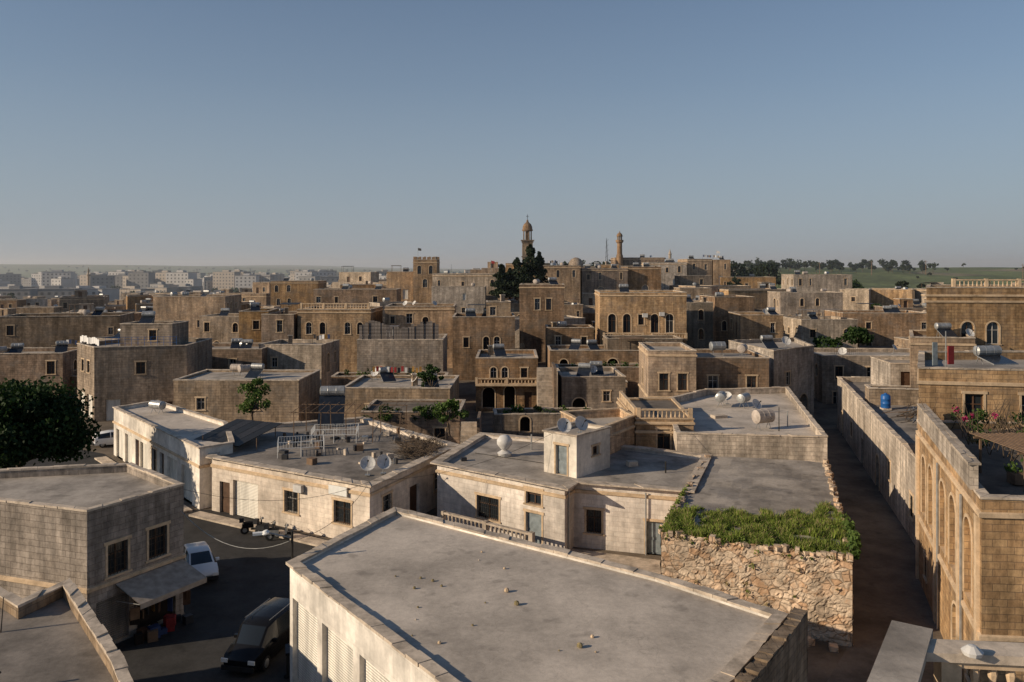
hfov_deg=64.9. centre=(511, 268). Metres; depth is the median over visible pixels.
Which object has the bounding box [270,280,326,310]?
stone house
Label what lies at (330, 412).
roof pergola frame
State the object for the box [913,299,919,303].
solar water heater
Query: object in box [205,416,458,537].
rooftop terrace shop
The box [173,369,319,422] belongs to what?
stone house
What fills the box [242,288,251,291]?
roof room
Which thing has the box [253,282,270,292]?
storey house
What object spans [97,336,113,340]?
storey house
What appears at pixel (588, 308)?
stone house
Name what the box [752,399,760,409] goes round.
satellite dish
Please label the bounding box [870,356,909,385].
roof room
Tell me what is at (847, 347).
roof railing
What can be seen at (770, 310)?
solar water heater
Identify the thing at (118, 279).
apartment block
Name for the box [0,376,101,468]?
broadleaf tree
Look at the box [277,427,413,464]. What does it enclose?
roof clutter
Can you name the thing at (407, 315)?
stone house
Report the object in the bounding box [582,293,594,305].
storey house
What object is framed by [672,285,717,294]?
stone house
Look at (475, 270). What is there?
storey house
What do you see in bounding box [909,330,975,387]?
annex house
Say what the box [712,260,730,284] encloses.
stone house
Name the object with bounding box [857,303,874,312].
roof canopy
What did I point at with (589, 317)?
terrace wall
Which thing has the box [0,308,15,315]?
roof room
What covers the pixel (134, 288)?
apartment block
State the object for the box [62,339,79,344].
hanging laundry
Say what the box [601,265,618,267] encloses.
storey house
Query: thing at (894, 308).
solar water heater
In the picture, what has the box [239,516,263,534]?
motor scooter
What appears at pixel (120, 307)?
stone house
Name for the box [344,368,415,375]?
garden shrubs
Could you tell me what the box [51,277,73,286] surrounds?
apartment block
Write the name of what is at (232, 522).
kerb
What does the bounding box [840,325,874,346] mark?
fig tree
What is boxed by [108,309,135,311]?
stone house
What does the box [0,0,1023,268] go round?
sky
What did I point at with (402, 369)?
hanging laundry
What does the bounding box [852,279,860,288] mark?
broadleaf tree
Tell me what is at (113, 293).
apartment block
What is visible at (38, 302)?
storey house
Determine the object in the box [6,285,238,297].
distant tree line
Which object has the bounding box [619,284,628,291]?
solar water heater
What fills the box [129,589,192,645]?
shop goods
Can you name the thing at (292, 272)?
apartment block
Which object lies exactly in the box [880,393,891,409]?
blue water barrel
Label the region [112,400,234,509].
shop row
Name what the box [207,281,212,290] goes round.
apartment block
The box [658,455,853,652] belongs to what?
rubble ruin
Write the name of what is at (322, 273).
apartment block
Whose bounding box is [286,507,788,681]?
flat roofed shop
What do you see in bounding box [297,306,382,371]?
balustraded house
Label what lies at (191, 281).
apartment block
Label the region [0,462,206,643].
block corner house
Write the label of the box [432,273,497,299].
pale long house
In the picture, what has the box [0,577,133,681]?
corner roof building
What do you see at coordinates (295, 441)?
iron roof bed
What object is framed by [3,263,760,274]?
distant tree line
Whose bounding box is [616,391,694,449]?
arched terrace house
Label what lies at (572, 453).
stair hut
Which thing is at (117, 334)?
solar water heater
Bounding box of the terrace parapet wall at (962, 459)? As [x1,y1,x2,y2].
[917,403,980,489]
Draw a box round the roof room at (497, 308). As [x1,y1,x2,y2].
[486,300,510,315]
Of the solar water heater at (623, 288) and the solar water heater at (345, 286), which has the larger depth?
the solar water heater at (345, 286)
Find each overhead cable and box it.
[181,511,290,548]
[184,482,367,500]
[298,489,364,539]
[374,430,557,480]
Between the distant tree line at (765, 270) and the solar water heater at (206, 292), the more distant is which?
the distant tree line at (765, 270)
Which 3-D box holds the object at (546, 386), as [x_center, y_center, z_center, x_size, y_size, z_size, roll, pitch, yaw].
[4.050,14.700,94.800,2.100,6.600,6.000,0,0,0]
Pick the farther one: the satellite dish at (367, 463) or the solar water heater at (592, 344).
the solar water heater at (592, 344)
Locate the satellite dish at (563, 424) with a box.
[557,418,571,431]
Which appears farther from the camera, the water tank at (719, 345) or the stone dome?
the stone dome
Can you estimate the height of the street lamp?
6.845 m
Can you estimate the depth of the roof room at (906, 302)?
177.43 m
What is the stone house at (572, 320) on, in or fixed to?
on the ground at (822, 660)
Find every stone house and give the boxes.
[0,312,134,347]
[0,347,76,395]
[56,312,141,320]
[59,296,104,311]
[105,307,115,310]
[106,304,125,309]
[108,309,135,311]
[126,295,152,309]
[153,294,241,337]
[155,292,192,293]
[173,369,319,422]
[199,313,238,342]
[212,342,280,368]
[224,292,270,307]
[239,308,278,342]
[241,302,260,309]
[261,311,297,341]
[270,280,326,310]
[313,288,401,305]
[332,282,378,287]
[340,284,375,287]
[357,334,447,371]
[379,281,386,287]
[384,303,456,367]
[387,271,412,301]
[431,286,485,312]
[452,313,514,379]
[481,268,505,272]
[511,302,568,310]
[515,315,584,330]
[519,283,564,361]
[543,265,580,302]
[545,324,593,366]
[556,367,625,408]
[564,303,582,316]
[580,268,627,303]
[583,306,594,311]
[619,265,632,267]
[621,267,660,289]
[638,342,696,397]
[669,285,750,289]
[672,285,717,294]
[687,300,713,348]
[696,349,769,389]
[700,295,753,345]
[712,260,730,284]
[718,288,785,308]
[720,276,775,287]
[728,312,782,348]
[767,291,842,315]
[783,316,857,347]
[814,348,909,403]
[825,310,925,345]
[839,288,870,309]
[868,288,913,309]
[872,306,925,311]
[894,337,909,347]
[914,288,925,302]
[921,294,925,302]
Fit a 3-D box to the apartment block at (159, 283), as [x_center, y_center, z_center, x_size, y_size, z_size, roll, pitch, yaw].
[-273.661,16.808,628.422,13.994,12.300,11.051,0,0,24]
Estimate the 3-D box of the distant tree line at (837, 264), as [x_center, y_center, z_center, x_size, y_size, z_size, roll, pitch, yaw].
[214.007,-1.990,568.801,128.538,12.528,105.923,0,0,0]
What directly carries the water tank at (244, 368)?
on the stone house at (214, 393)
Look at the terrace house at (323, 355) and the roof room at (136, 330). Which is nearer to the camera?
the roof room at (136, 330)
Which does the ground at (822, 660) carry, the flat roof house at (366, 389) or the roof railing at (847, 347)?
the flat roof house at (366, 389)
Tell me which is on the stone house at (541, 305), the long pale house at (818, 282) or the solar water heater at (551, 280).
the solar water heater at (551, 280)
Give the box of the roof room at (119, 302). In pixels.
[114,299,123,304]
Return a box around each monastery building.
[610,257,664,266]
[641,262,686,289]
[677,259,711,275]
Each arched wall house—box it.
[547,345,638,366]
[603,335,682,349]
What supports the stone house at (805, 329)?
on the ground at (822, 660)
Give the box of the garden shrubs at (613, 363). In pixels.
[569,361,637,366]
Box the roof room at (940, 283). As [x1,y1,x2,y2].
[930,282,943,284]
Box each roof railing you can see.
[105,336,176,345]
[835,347,858,353]
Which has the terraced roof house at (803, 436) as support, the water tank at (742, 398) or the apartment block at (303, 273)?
the water tank at (742, 398)
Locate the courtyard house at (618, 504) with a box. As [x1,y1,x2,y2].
[430,432,712,555]
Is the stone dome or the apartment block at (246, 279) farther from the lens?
the apartment block at (246, 279)
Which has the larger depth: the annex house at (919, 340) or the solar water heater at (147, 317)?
the solar water heater at (147, 317)
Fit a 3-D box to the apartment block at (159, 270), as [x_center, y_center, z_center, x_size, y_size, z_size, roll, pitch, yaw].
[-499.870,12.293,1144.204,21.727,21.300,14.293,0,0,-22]
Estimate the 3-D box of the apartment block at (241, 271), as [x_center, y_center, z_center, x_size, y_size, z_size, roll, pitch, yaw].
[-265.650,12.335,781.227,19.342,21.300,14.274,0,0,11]
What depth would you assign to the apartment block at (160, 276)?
715.83 m
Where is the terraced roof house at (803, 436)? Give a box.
[668,386,827,462]
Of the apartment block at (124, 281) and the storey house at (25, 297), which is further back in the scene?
the apartment block at (124, 281)
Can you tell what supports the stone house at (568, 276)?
on the ground at (822, 660)
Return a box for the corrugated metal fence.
[359,321,438,338]
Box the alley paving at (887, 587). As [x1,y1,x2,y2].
[823,429,942,681]
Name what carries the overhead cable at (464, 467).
attached to the stair hut
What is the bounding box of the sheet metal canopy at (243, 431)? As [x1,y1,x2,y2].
[193,419,281,449]
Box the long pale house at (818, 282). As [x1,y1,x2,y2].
[781,274,851,291]
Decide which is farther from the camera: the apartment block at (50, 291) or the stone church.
the apartment block at (50, 291)
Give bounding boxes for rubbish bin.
[284,644,289,678]
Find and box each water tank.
[0,346,6,352]
[83,310,90,314]
[148,400,165,413]
[230,364,242,374]
[238,364,250,375]
[533,279,539,283]
[557,321,566,326]
[709,341,725,355]
[715,292,722,296]
[715,391,726,407]
[737,344,747,356]
[737,392,750,408]
[751,409,774,429]
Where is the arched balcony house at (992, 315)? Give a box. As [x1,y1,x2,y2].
[925,284,1023,349]
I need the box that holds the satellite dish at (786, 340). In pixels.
[782,336,790,346]
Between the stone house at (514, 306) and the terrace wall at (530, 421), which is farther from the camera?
the stone house at (514, 306)
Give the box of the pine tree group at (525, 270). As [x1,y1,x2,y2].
[488,244,548,299]
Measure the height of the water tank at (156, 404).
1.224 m
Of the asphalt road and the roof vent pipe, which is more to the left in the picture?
the asphalt road
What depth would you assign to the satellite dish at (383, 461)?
55.52 m
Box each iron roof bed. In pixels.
[277,435,323,457]
[311,424,358,443]
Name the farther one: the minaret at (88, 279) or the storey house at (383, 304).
the minaret at (88, 279)
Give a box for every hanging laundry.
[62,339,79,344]
[80,335,98,345]
[312,334,329,343]
[373,366,424,372]
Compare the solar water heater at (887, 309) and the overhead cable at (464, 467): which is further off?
the solar water heater at (887, 309)
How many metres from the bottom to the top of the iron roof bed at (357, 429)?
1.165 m
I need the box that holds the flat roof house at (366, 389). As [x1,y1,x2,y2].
[344,375,458,417]
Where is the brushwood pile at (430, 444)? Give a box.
[385,432,453,459]
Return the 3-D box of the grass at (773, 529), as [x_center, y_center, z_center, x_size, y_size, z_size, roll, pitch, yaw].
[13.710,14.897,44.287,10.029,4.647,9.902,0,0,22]
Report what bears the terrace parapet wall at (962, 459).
on the street mansion at (969, 559)
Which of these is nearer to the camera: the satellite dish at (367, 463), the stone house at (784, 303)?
the satellite dish at (367, 463)
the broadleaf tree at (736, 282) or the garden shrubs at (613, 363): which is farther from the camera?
the broadleaf tree at (736, 282)
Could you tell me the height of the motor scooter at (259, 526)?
1.150 m
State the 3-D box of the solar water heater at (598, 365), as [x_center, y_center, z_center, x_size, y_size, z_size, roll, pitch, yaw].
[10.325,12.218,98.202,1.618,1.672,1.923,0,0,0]
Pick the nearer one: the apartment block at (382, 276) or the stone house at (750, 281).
the stone house at (750, 281)
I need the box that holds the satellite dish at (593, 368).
[590,365,596,372]
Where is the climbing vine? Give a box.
[362,401,446,420]
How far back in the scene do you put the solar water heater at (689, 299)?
145.63 m
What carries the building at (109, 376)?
on the ground at (822, 660)
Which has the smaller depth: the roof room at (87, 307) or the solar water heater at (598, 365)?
the solar water heater at (598, 365)
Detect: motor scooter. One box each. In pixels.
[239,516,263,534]
[253,518,279,537]
[264,523,290,540]
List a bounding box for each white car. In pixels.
[92,430,113,447]
[184,541,218,580]
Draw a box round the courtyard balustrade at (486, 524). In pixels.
[440,510,534,541]
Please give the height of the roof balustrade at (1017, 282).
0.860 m
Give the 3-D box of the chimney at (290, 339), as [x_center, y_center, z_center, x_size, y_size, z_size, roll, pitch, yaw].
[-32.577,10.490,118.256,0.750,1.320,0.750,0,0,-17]
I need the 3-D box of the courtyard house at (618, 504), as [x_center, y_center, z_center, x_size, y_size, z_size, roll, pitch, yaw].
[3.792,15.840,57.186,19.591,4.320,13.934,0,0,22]
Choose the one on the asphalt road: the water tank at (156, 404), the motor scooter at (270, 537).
the motor scooter at (270, 537)
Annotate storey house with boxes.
[0,299,26,309]
[17,306,62,313]
[23,296,45,298]
[26,298,47,305]
[48,299,56,305]
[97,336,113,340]
[121,293,139,298]
[136,303,152,310]
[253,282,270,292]
[339,272,378,281]
[369,301,417,320]
[470,269,480,272]
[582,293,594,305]
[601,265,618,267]
[674,275,711,285]
[674,287,710,299]
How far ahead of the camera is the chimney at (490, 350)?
107.57 m
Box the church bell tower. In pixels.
[521,214,533,259]
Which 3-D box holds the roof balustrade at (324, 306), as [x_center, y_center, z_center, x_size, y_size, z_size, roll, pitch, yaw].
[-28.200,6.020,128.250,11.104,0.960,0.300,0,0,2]
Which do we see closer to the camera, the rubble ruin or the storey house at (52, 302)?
the rubble ruin
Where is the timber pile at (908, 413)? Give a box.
[882,404,916,422]
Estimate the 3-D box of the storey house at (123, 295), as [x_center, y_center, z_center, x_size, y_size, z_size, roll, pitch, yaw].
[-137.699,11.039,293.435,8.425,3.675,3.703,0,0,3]
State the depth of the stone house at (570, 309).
172.73 m
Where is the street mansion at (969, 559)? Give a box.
[915,419,1023,681]
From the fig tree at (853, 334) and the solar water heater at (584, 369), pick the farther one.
the fig tree at (853, 334)
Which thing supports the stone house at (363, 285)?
on the ground at (822, 660)
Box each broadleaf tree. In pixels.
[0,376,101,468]
[726,276,742,284]
[812,335,845,347]
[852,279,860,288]
[895,280,908,287]
[916,283,925,287]
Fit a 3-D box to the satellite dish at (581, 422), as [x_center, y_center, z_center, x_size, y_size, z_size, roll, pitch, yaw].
[4.802,10.817,55.541,0.840,1.166,0.811,0,0,11]
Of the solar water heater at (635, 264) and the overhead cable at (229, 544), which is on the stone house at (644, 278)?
the solar water heater at (635, 264)
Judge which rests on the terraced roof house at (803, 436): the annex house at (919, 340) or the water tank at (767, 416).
the water tank at (767, 416)
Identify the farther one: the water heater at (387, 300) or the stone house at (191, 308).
the stone house at (191, 308)
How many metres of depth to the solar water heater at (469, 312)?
122.37 m
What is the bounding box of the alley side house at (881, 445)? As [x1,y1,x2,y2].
[837,376,917,544]
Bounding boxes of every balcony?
[475,377,536,385]
[602,312,686,339]
[867,620,1023,681]
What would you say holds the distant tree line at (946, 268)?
on the ground at (822, 660)
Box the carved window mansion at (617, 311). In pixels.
[594,290,686,344]
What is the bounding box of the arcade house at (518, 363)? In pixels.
[476,349,537,410]
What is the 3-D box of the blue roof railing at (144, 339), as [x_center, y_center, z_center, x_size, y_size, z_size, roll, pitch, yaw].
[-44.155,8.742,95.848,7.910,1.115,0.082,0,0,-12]
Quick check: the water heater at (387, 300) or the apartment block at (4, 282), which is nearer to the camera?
the water heater at (387, 300)
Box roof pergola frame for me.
[289,402,407,442]
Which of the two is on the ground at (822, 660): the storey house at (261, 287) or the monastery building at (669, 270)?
the monastery building at (669, 270)
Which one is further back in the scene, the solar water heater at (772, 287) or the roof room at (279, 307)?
the solar water heater at (772, 287)
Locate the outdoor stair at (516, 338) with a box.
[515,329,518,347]
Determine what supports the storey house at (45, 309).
on the stone house
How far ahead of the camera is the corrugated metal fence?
105.27 m
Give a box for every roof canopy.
[69,304,95,315]
[279,303,299,313]
[618,337,644,349]
[797,309,818,318]
[819,309,841,318]
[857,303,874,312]
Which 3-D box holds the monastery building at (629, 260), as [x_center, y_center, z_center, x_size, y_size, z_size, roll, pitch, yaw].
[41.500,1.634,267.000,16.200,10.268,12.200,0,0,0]
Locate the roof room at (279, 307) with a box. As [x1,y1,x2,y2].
[263,306,280,308]
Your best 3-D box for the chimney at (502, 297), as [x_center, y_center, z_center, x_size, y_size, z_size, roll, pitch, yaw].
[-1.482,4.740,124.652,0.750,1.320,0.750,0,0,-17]
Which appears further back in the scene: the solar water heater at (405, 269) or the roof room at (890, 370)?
the solar water heater at (405, 269)
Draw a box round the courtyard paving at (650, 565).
[571,548,660,573]
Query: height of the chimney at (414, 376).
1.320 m
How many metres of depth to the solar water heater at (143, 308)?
183.84 m
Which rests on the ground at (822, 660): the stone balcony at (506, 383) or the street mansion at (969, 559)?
the street mansion at (969, 559)
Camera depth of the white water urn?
59.63 m
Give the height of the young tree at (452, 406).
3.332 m
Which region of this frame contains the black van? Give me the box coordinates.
[221,597,289,673]
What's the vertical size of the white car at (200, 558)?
1.486 m
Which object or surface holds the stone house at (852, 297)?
on the ground at (822, 660)
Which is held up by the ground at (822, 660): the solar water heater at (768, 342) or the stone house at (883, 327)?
the stone house at (883, 327)
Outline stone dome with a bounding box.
[568,257,582,266]
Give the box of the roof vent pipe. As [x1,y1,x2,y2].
[710,411,787,430]
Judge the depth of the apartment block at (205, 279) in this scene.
818.29 m
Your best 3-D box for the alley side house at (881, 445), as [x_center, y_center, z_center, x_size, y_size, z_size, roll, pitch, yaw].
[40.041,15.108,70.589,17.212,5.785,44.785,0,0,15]
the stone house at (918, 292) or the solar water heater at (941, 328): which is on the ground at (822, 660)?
the stone house at (918, 292)
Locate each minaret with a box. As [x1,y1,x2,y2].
[87,267,89,285]
[616,231,622,264]
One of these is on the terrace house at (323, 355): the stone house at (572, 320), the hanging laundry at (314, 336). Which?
the hanging laundry at (314, 336)
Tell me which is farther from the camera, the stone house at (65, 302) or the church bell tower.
the church bell tower
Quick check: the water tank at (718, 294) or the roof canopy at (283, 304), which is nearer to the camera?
the roof canopy at (283, 304)
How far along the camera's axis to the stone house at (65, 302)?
220.81 m
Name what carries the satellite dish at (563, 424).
on the stair hut
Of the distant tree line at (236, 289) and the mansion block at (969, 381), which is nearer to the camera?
the mansion block at (969, 381)
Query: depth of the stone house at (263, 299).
239.19 m
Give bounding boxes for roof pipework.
[461,434,665,472]
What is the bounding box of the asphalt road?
[3,450,326,681]
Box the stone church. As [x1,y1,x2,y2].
[506,263,549,271]
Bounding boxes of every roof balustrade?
[300,303,369,308]
[951,279,1023,286]
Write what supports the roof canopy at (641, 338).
on the arched wall house at (559, 354)
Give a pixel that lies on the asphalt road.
(234, 595)
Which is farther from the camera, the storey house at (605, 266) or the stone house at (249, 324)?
the storey house at (605, 266)
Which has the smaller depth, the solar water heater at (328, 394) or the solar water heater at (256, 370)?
the solar water heater at (328, 394)
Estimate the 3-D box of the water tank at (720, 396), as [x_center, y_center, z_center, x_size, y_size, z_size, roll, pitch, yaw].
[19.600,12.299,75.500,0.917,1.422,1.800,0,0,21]
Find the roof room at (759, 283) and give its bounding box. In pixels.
[757,282,771,287]
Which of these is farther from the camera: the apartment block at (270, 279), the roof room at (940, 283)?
the apartment block at (270, 279)
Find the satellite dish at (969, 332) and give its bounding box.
[966,328,974,335]
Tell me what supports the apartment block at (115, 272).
on the ground at (822, 660)
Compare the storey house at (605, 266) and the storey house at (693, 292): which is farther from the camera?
the storey house at (605, 266)
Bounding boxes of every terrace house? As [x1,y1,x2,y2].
[258,339,339,386]
[560,407,635,454]
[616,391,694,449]
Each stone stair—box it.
[460,411,480,443]
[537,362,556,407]
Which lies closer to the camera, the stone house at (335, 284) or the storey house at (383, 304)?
the storey house at (383, 304)
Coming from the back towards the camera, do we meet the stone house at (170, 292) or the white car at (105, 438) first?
the stone house at (170, 292)
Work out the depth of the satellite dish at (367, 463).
55.11 m
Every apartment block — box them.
[0,273,20,283]
[0,279,9,283]
[0,284,34,288]
[0,286,38,298]
[22,277,30,285]
[31,272,41,286]
[38,285,81,298]
[42,270,75,286]
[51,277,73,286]
[79,286,97,294]
[80,273,99,287]
[91,274,114,287]
[92,286,119,300]
[108,270,132,274]
[108,273,127,287]
[120,286,154,298]
[123,276,127,287]
[128,271,155,287]
[146,285,179,292]
[150,282,172,286]
[152,269,168,271]
[155,271,170,283]
[166,270,196,285]
[169,285,190,291]
[178,284,201,291]
[185,277,201,285]
[197,272,205,278]
[203,275,212,289]
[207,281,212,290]
[213,270,240,289]
[232,270,250,274]
[234,273,258,288]
[259,273,276,281]
[269,273,283,279]
[290,270,300,279]
[295,270,316,279]
[298,274,319,279]
[310,270,334,275]
[320,275,338,281]
[374,270,390,274]
[379,274,385,278]
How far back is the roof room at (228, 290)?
280.19 m
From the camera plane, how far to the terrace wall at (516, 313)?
179.62 m
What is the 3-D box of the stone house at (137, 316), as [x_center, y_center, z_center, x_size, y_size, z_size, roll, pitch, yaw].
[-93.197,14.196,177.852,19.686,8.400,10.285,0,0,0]
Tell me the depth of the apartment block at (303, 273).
732.73 m
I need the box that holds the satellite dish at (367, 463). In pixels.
[360,456,375,475]
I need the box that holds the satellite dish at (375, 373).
[371,368,378,379]
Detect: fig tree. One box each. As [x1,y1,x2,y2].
[236,377,270,419]
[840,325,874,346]
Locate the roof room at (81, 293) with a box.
[74,290,86,296]
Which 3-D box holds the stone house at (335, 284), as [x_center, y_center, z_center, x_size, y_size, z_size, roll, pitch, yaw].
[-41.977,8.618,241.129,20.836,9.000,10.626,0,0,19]
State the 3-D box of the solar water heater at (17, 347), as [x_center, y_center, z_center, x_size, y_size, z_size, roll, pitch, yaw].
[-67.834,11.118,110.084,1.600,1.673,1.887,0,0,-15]
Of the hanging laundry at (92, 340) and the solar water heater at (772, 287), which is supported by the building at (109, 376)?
the hanging laundry at (92, 340)
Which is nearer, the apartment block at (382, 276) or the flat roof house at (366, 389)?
the flat roof house at (366, 389)
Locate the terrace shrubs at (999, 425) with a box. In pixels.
[917,394,1023,472]
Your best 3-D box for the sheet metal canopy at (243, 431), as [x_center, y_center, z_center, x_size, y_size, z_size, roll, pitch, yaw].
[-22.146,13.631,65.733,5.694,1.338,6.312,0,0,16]
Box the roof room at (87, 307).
[79,303,93,311]
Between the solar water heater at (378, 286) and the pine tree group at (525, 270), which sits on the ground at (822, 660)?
the pine tree group at (525, 270)
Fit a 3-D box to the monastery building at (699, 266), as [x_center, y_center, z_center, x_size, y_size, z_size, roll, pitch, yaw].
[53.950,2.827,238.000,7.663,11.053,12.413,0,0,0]
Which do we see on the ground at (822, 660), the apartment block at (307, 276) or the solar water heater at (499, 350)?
the apartment block at (307, 276)
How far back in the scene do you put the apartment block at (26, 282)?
934.59 m
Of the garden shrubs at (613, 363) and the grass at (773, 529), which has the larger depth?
the garden shrubs at (613, 363)
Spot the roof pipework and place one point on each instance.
(631, 463)
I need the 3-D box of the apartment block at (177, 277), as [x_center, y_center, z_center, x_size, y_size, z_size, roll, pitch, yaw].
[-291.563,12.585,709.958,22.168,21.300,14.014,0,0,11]
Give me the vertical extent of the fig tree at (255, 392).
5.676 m
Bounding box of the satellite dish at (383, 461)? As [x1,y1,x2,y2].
[377,454,390,473]
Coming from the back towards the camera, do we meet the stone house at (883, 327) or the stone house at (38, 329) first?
the stone house at (883, 327)
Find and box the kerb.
[94,456,327,545]
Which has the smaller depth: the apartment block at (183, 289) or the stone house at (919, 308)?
the stone house at (919, 308)
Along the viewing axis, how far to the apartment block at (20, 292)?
400.40 m
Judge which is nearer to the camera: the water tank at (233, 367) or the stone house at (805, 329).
the water tank at (233, 367)
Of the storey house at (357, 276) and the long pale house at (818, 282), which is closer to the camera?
the long pale house at (818, 282)
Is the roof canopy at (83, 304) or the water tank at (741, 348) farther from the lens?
the roof canopy at (83, 304)
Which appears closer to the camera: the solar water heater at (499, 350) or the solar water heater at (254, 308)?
the solar water heater at (499, 350)
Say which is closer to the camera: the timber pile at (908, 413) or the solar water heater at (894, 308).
the timber pile at (908, 413)
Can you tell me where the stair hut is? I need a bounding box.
[542,421,611,477]
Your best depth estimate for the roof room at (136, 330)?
99.00 m
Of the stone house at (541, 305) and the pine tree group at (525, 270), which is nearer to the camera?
the stone house at (541, 305)
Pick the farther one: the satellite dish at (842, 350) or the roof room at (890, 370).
the satellite dish at (842, 350)
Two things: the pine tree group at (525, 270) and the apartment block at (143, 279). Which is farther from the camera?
the apartment block at (143, 279)
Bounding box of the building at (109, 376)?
[77,338,212,421]
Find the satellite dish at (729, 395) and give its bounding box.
[725,392,731,403]
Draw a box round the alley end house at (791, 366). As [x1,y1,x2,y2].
[728,337,814,416]
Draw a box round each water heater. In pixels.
[9,343,23,352]
[55,341,67,352]
[91,307,104,315]
[113,328,119,338]
[138,306,147,311]
[139,312,154,322]
[201,290,210,295]
[219,308,229,315]
[230,338,242,348]
[239,339,252,348]
[244,363,264,378]
[250,302,259,310]
[317,386,344,425]
[341,284,349,288]
[375,284,382,288]
[379,366,395,381]
[382,298,389,302]
[403,267,408,271]
[424,373,438,386]
[465,308,475,316]
[493,344,506,356]
[548,277,557,283]
[568,339,581,349]
[576,363,590,375]
[586,339,599,349]
[590,361,603,374]
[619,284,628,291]
[633,262,638,266]
[687,295,692,301]
[760,335,778,348]
[766,307,778,314]
[769,283,776,288]
[807,312,817,318]
[882,306,892,312]
[889,305,900,312]
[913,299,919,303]
[934,323,957,336]
[973,345,1018,364]
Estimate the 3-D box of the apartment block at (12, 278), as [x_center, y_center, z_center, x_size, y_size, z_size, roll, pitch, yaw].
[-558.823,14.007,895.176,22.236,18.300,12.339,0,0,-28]
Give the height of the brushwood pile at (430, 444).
1.107 m
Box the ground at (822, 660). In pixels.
[0,264,1023,681]
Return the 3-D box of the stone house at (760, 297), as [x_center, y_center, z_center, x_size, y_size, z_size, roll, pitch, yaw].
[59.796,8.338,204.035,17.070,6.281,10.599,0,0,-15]
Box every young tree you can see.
[417,364,443,386]
[431,398,468,435]
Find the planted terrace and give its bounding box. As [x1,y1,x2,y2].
[360,399,465,443]
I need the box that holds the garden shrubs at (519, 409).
[503,404,588,412]
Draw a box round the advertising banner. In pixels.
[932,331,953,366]
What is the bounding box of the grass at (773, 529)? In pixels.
[659,484,861,606]
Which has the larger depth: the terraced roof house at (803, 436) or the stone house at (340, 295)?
the stone house at (340, 295)
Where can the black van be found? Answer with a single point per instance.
(262, 636)
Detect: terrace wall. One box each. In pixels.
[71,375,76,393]
[331,372,448,395]
[493,407,591,434]
[511,311,518,315]
[555,363,638,396]
[583,312,594,324]
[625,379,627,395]
[865,384,918,405]
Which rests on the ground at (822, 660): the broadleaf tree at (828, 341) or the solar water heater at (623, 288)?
the broadleaf tree at (828, 341)
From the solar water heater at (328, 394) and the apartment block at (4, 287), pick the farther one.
the apartment block at (4, 287)
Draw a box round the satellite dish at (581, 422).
[575,416,587,432]
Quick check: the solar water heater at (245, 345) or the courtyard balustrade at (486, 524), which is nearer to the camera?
the courtyard balustrade at (486, 524)
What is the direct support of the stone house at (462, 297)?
on the ground at (822, 660)
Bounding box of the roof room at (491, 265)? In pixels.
[488,262,497,267]
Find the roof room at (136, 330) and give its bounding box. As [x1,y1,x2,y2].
[120,321,188,345]
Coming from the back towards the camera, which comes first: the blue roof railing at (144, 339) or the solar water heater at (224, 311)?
the solar water heater at (224, 311)
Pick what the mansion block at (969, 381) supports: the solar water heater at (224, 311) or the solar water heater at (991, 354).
the solar water heater at (991, 354)
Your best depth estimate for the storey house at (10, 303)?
243.34 m
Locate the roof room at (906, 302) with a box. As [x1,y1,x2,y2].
[893,298,912,307]
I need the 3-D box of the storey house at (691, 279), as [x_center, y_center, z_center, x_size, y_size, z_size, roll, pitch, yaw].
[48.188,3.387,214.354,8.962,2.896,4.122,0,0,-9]
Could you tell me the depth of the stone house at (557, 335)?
124.00 m
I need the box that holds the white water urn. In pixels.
[497,435,511,456]
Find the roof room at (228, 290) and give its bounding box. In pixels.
[221,289,232,293]
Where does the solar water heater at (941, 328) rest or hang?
on the annex house at (919, 340)
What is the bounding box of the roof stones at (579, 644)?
[395,551,596,652]
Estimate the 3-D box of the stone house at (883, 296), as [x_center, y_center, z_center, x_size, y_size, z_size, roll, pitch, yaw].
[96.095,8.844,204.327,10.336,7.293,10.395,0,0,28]
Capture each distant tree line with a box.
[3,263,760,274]
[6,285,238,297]
[552,258,780,284]
[736,257,938,273]
[782,263,1023,284]
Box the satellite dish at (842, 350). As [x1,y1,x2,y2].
[838,347,846,354]
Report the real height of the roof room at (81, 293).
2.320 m
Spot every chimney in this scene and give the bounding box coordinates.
[288,335,292,343]
[411,373,417,385]
[487,345,493,354]
[499,294,504,301]
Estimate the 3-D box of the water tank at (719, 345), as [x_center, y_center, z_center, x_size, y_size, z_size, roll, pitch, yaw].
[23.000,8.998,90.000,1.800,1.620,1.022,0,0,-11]
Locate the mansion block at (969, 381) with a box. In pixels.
[917,350,1023,429]
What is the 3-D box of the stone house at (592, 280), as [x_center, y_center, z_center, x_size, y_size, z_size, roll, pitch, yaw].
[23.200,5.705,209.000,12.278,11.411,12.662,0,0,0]
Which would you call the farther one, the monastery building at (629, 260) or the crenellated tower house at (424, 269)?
the monastery building at (629, 260)
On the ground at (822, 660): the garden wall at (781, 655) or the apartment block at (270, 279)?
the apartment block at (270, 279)
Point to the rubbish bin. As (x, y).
(287, 652)
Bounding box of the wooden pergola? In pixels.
[969,432,1023,484]
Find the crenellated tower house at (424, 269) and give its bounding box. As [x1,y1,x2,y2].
[413,257,439,302]

